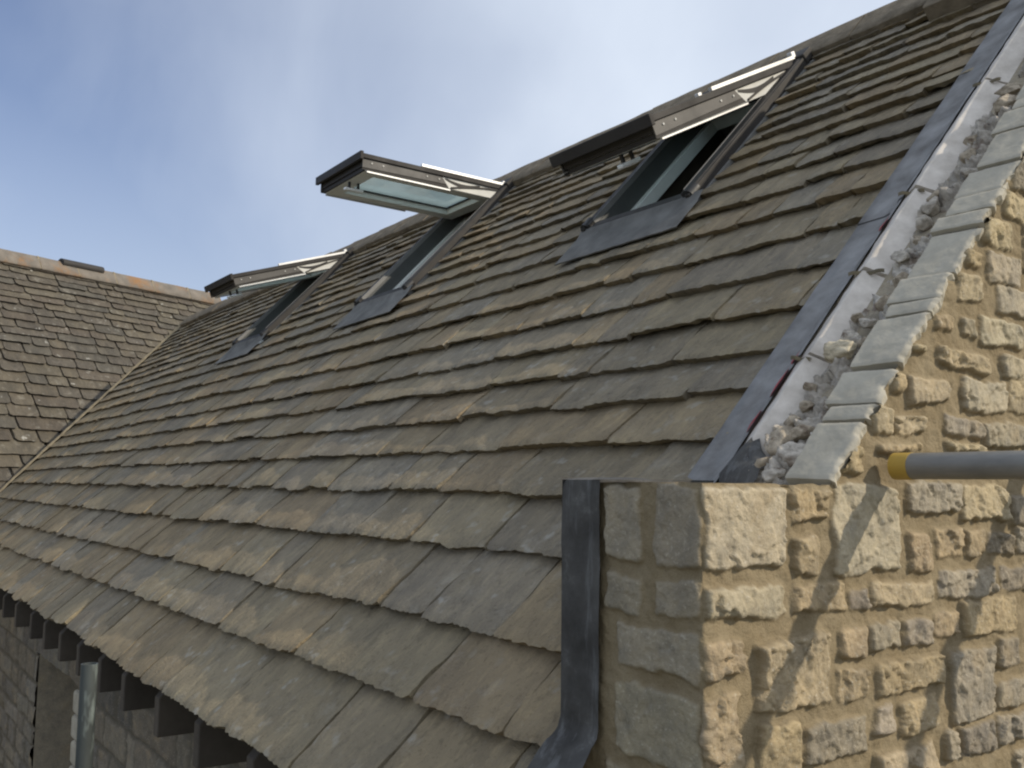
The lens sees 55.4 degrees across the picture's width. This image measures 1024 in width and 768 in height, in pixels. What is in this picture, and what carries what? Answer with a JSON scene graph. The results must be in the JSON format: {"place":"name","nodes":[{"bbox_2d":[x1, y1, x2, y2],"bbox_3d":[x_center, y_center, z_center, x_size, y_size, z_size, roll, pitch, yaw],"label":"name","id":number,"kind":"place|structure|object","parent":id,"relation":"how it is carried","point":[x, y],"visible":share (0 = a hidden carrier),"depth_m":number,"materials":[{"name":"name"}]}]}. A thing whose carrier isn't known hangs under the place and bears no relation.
{"place":"outdoors","nodes":[
{"label":"outdoors","id":0,"kind":"place"},
{"bbox_2d":[0,248,220,488],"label":"neighbouring house","id":1,"kind":"structure","parent":0,"point":[77,339],"depth_m":11.80,"materials":[{"name":"stone"}]},
{"bbox_2d":[0,0,895,300],"label":"sky","id":2,"kind":"structure","parent":0,"point":[183,143],"materials":[{"name":"blue"}]},
{"bbox_2d":[0,0,1023,767],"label":"stone house","id":3,"kind":"structure","parent":0,"point":[578,454],"depth_m":2.76,"materials":[{"name":"stone"}]},
{"bbox_2d":[204,247,354,364],"bbox_3d":[-1.780,-0.615,7.567,1.025,0.940,0.698,5,-7,-35],"label":"roof window","id":4,"kind":"structure","parent":3,"relation":"in","point":[311,273],"depth_m":7.45,"materials":[{"name":"grey metal"}]},
{"bbox_2d":[315,150,518,329],"bbox_3d":[-0.479,-0.746,5.844,1.248,1.048,0.707,5,-7,-35],"label":"roof window","id":5,"kind":"structure","parent":3,"relation":"in","point":[365,178],"depth_m":5.75,"materials":[{"name":"grey metal"}]},
{"bbox_2d":[549,46,815,265],"bbox_3d":[0.806,-0.913,4.105,1.152,1.048,0.707,5,-7,-35],"label":"roof window","id":6,"kind":"structure","parent":3,"relation":"in","point":[693,148],"depth_m":3.92,"materials":[{"name":"grey metal"}]},
{"bbox_2d":[887,450,1023,479],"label":"scaffold tube","id":7,"kind":"object","parent":3,"relation":"attached to","point":[968,465],"visible":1,"depth_m":1.69,"materials":[{"name":"grey metal"}]},
{"label":"ground","id":8,"kind":"structure","parent":0,"visible":0},
{"bbox_2d":[75,662,97,767],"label":"scaffold tube","id":9,"kind":"object","parent":8,"relation":"on","point":[86,715],"visible":1,"depth_m":2.87,"materials":[{"name":"grey metal"}]}
]}

